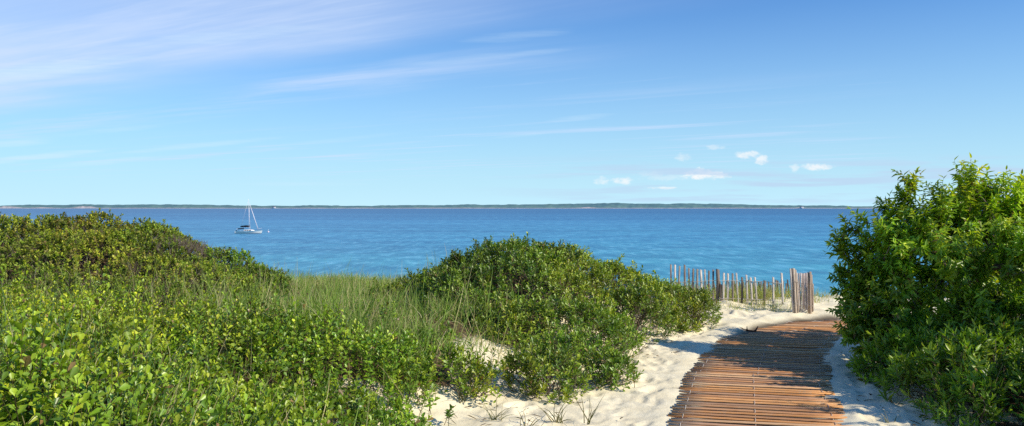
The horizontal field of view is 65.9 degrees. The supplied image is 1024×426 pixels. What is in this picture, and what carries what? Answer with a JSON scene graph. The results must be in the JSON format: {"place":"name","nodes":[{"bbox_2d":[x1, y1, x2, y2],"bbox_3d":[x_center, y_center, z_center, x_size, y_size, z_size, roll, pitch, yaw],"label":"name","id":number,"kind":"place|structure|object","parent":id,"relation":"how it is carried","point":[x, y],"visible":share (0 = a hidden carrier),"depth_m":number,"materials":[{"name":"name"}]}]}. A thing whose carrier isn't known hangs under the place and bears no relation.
{"place":"outdoors","nodes":[
{"label":"outdoors","id":0,"kind":"place"},
{"bbox_2d":[0,235,550,425],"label":"dune grass","id":1,"kind":"structure","parent":0,"point":[346,292],"depth_m":8.06,"materials":[{"name":"green plant"}]},
{"bbox_2d":[0,206,799,207],"bbox_3d":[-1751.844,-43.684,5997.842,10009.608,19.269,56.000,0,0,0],"label":"beach","id":2,"kind":"structure","parent":0,"point":[95,207],"depth_m":5991.39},
{"bbox_2d":[0,203,876,207],"bbox_3d":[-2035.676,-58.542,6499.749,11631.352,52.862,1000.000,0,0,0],"label":"hills","id":3,"kind":"structure","parent":0,"point":[632,205],"depth_m":6051.26,"materials":[{"name":"green plant"}]},
{"bbox_2d":[0,208,1022,296],"bbox_3d":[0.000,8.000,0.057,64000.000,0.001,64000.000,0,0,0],"label":"sea","id":4,"kind":"structure","parent":0,"point":[765,244],"depth_m":233.02,"materials":[{"name":"liquid"}]},
{"bbox_2d":[235,199,261,232],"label":"sailboat","id":5,"kind":"object","parent":4,"relation":"on","point":[250,231],"visible":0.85,"depth_m":243.82,"materials":[{"name":"paint"}]},
{"bbox_2d":[0,245,1023,425],"bbox_3d":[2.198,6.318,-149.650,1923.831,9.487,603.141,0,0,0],"label":"sand","id":6,"kind":"structure","parent":0,"point":[651,399],"depth_m":6.69,"materials":[{"name":"beige sand"}]},
{"bbox_2d":[0,229,24,282],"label":"dune shrub","id":7,"kind":"object","parent":6,"relation":"on","point":[4,258],"visible":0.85,"depth_m":9.33,"materials":[{"name":"green plant"}]},
{"bbox_2d":[0,212,38,247],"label":"dune shrub","id":8,"kind":"object","parent":6,"relation":"on","point":[19,227],"visible":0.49,"depth_m":10.46,"materials":[{"name":"green plant"}]},
{"bbox_2d":[0,263,105,309],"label":"dune shrub","id":9,"kind":"object","parent":6,"relation":"on","point":[69,280],"visible":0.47,"depth_m":8.84,"materials":[{"name":"green plant"}]},
{"bbox_2d":[23,208,125,248],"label":"dune shrub","id":10,"kind":"object","parent":6,"relation":"on","point":[46,222],"visible":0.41,"depth_m":10.69,"materials":[{"name":"green plant"}]},
{"bbox_2d":[14,219,136,282],"bbox_3d":[-5.610,0.487,9.870,1.438,0.851,1.435,0,0,0],"label":"dune shrub","id":11,"kind":"object","parent":6,"relation":"on","point":[92,240],"visible":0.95,"depth_m":9.71,"materials":[{"name":"green plant"}]},
{"bbox_2d":[0,275,295,425],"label":"tall grass","id":12,"kind":"structure","parent":6,"relation":"on","point":[117,393],"depth_m":3.96,"materials":[{"name":"green plant"}]},
{"bbox_2d":[80,272,215,323],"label":"dune shrub","id":13,"kind":"object","parent":6,"relation":"on","point":[164,286],"visible":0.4,"depth_m":8.81,"materials":[{"name":"green plant"}]},
{"bbox_2d":[105,216,201,254],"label":"dune shrub","id":14,"kind":"object","parent":6,"relation":"on","point":[163,229],"visible":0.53,"depth_m":10.98,"materials":[{"name":"green plant"}]},
{"bbox_2d":[96,227,217,294],"bbox_3d":[-4.411,0.620,9.913,1.165,0.871,1.419,0,0,0],"label":"dune shrub","id":15,"kind":"object","parent":6,"relation":"on","point":[170,258],"visible":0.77,"depth_m":9.84,"materials":[{"name":"green plant"}]},
{"bbox_2d":[165,233,234,268],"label":"dune shrub","id":16,"kind":"object","parent":6,"relation":"on","point":[197,249],"visible":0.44,"depth_m":10.88,"materials":[{"name":"green plant"}]},
{"bbox_2d":[174,258,273,304],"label":"dune shrub","id":17,"kind":"object","parent":6,"relation":"on","point":[224,268],"visible":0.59,"depth_m":9.62,"materials":[{"name":"green plant"}]},
{"bbox_2d":[0,255,456,425],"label":"ground cover","id":18,"kind":"object","parent":6,"relation":"on","point":[22,383],"visible":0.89,"depth_m":5.19,"materials":[{"name":"green plant"}]},
{"bbox_2d":[201,246,259,275],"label":"dune shrub","id":19,"kind":"object","parent":6,"relation":"on","point":[227,254],"visible":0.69,"depth_m":10.90,"materials":[{"name":"green plant"}]},
{"bbox_2d":[230,262,299,296],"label":"dune shrub","id":20,"kind":"object","parent":6,"relation":"on","point":[267,273],"visible":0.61,"depth_m":10.60,"materials":[{"name":"green plant"}]},
{"bbox_2d":[356,267,423,301],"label":"bayberry shrub","id":21,"kind":"object","parent":6,"relation":"on","point":[404,285],"visible":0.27,"depth_m":10.33,"materials":[{"name":"green plant"}]},
{"bbox_2d":[406,247,479,298],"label":"bayberry shrub","id":22,"kind":"object","parent":6,"relation":"on","point":[432,269],"visible":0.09,"depth_m":10.09,"materials":[{"name":"green plant"}]},
{"bbox_2d":[448,377,476,402],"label":"grass tuft","id":23,"kind":"object","parent":6,"relation":"on","point":[461,395],"visible":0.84,"depth_m":6.24,"materials":[{"name":"green plant"}]},
{"bbox_2d":[413,237,515,308],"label":"bayberry shrub","id":24,"kind":"object","parent":6,"relation":"on","point":[487,267],"visible":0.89,"depth_m":9.01,"materials":[{"name":"green plant"}]},
{"bbox_2d":[421,332,513,404],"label":"bayberry shrub","id":25,"kind":"object","parent":6,"relation":"on","point":[477,369],"visible":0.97,"depth_m":6.39,"materials":[{"name":"green plant"}]},
{"bbox_2d":[479,396,514,419],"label":"grass tuft","id":26,"kind":"object","parent":6,"relation":"on","point":[495,417],"visible":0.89,"depth_m":5.85,"materials":[{"name":"green plant"}]},
{"bbox_2d":[466,231,538,272],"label":"bayberry shrub","id":27,"kind":"object","parent":6,"relation":"on","point":[517,242],"visible":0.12,"depth_m":9.91,"materials":[{"name":"green plant"}]},
{"bbox_2d":[467,290,559,351],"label":"bayberry shrub","id":28,"kind":"object","parent":6,"relation":"on","point":[543,311],"visible":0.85,"depth_m":8.03,"materials":[{"name":"green plant"}]},
{"bbox_2d":[518,405,537,425],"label":"grass tuft","id":29,"kind":"object","parent":6,"relation":"on","point":[528,421],"visible":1,"depth_m":5.70,"materials":[{"name":"green plant"}]},
{"bbox_2d":[500,328,596,404],"bbox_3d":[0.300,1.312,6.740,0.851,0.604,0.838,0,0,0],"label":"bayberry shrub","id":30,"kind":"object","parent":6,"relation":"on","point":[519,361],"visible":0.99,"depth_m":6.64,"materials":[{"name":"green plant"}]},
{"bbox_2d":[527,238,580,283],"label":"bayberry shrub","id":31,"kind":"object","parent":6,"relation":"on","point":[550,248],"visible":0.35,"depth_m":10.02,"materials":[{"name":"green plant"}]},
{"bbox_2d":[538,397,574,424],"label":"grass tuft","id":32,"kind":"object","parent":6,"relation":"on","point":[557,417],"visible":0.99,"depth_m":5.86,"materials":[{"name":"green plant"}]},
{"bbox_2d":[526,319,597,378],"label":"bayberry shrub","id":33,"kind":"object","parent":6,"relation":"on","point":[565,338],"visible":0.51,"depth_m":7.47,"materials":[{"name":"green plant"}]},
{"bbox_2d":[508,244,628,349],"bbox_3d":[0.644,0.968,9.084,1.429,1.198,1.293,0,0,0],"label":"bayberry shrub","id":34,"kind":"object","parent":6,"relation":"on","point":[554,273],"visible":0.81,"depth_m":9.01,"materials":[{"name":"green plant"}]},
{"bbox_2d":[547,239,613,294],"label":"bayberry shrub","id":35,"kind":"object","parent":6,"relation":"on","point":[589,263],"visible":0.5,"depth_m":10.10,"materials":[{"name":"green plant"}]},
{"bbox_2d":[572,393,604,424],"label":"grass tuft","id":36,"kind":"object","parent":6,"relation":"on","point":[588,420],"visible":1,"depth_m":5.86,"materials":[{"name":"green plant"}]},
{"bbox_2d":[549,290,647,364],"bbox_3d":[0.898,1.181,8.134,1.053,0.761,1.052,0,0,0],"label":"bayberry shrub","id":37,"kind":"object","parent":6,"relation":"on","point":[593,314],"visible":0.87,"depth_m":8.04,"materials":[{"name":"green plant"}]},
{"bbox_2d":[575,338,643,391],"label":"bayberry shrub","id":38,"kind":"object","parent":6,"relation":"on","point":[610,366],"visible":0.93,"depth_m":7.01,"materials":[{"name":"green plant"}]},
{"bbox_2d":[579,263,679,343],"bbox_3d":[1.422,1.070,9.396,1.032,0.920,1.152,0,0,-34],"label":"bayberry shrub","id":39,"kind":"object","parent":6,"relation":"on","point":[629,298],"visible":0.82,"depth_m":9.24,"materials":[{"name":"green plant"}]},
{"bbox_2d":[600,253,701,334],"bbox_3d":[1.753,1.038,10.445,1.245,1.048,1.590,0,0,0],"label":"bayberry shrub","id":40,"kind":"object","parent":6,"relation":"on","point":[623,274],"visible":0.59,"depth_m":10.16,"materials":[{"name":"green plant"}]},
{"bbox_2d":[646,270,722,330],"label":"bayberry shrub","id":41,"kind":"object","parent":6,"relation":"on","point":[701,297],"visible":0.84,"depth_m":10.40,"materials":[{"name":"green plant"}]},
{"bbox_2d":[424,287,1013,425],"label":"plant litter","id":42,"kind":"object","parent":6,"relation":"on","point":[645,380],"visible":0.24,"depth_m":6.39,"materials":[{"name":"brown plant"}]},
{"bbox_2d":[670,264,783,305],"bbox_3d":[3.332,1.187,12.275,1.724,0.758,0.103,0,0,13],"label":"picket fence","id":43,"kind":"object","parent":6,"relation":"on","point":[720,290],"visible":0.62,"depth_m":12.26,"materials":[{"name":"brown wood"}]},
{"bbox_2d":[707,280,789,294],"bbox_3d":[4.232,1.432,14.210,1.663,0.526,0.413,0,0,0],"label":"picket fence","id":44,"kind":"object","parent":6,"relation":"on","point":[777,283],"visible":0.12,"depth_m":14.20,"materials":[{"name":"wood"}]},
{"bbox_2d":[741,326,757,331],"bbox_3d":[3.043,1.478,10.064,0.216,0.087,0.137,0,0,0],"label":"driftwood","id":45,"kind":"object","parent":6,"relation":"on","point":[746,329],"visible":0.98,"depth_m":10.05,"materials":[{"name":"brown wood"}]},
{"bbox_2d":[667,371,846,425],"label":"slat walkway","id":46,"kind":"structure","parent":6,"relation":"on","point":[774,384],"depth_m":6.44,"materials":[{"name":"wood"}]},
{"bbox_2d":[667,277,851,311],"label":"beach grass","id":47,"kind":"structure","parent":6,"relation":"on","point":[768,296],"depth_m":12.47,"materials":[{"name":"green plant"}]},
{"bbox_2d":[691,338,834,378],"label":"slat walkway","id":48,"kind":"structure","parent":6,"relation":"on","point":[764,365],"depth_m":8.26,"materials":[{"name":"wood"}]},
{"bbox_2d":[721,319,845,342],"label":"slat walkway","id":49,"kind":"structure","parent":6,"relation":"on","point":[802,331],"depth_m":9.93,"materials":[{"name":"wood"}]},
{"bbox_2d":[790,268,813,313],"bbox_3d":[4.251,1.186,11.528,0.241,0.779,0.410,0,1,43],"label":"picket bundle","id":50,"kind":"object","parent":6,"relation":"on","point":[807,285],"visible":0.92,"depth_m":11.51,"materials":[{"name":"grey wood"}]},
{"bbox_2d":[845,303,948,390],"bbox_3d":[3.563,1.261,7.301,0.914,0.879,0.917,0,0,0],"label":"bayberry shrub","id":51,"kind":"object","parent":6,"relation":"on","point":[881,349],"visible":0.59,"depth_m":7.16,"materials":[{"name":"green plant"}]},
{"bbox_2d":[824,152,1023,367],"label":"cherry shrub","id":52,"kind":"object","parent":6,"relation":"on","point":[987,227],"visible":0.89,"depth_m":7.63,"materials":[{"name":"green plant"}]},
{"bbox_2d":[873,309,1023,412],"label":"bayberry shrub","id":53,"kind":"object","parent":6,"relation":"on","point":[942,353],"visible":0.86,"depth_m":6.23,"materials":[{"name":"green plant"}]},
{"bbox_2d":[912,352,1021,425],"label":"bayberry shrub","id":54,"kind":"object","parent":6,"relation":"on","point":[978,380],"visible":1,"depth_m":5.73,"materials":[{"name":"green plant"}]},
{"bbox_2d":[928,273,1023,381],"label":"bayberry shrub","id":55,"kind":"object","parent":6,"relation":"on","point":[943,310],"visible":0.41,"depth_m":7.01,"materials":[{"name":"green plant"}]},
{"bbox_2d":[1001,334,1023,423],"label":"bayberry shrub","id":56,"kind":"object","parent":6,"relation":"on","point":[1016,375],"visible":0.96,"depth_m":5.80,"materials":[{"name":"green plant"}]},
{"bbox_2d":[0,0,1023,207],"label":"sky","id":57,"kind":"structure","parent":0,"point":[103,102],"materials":[{"name":"blue"}]}
]}

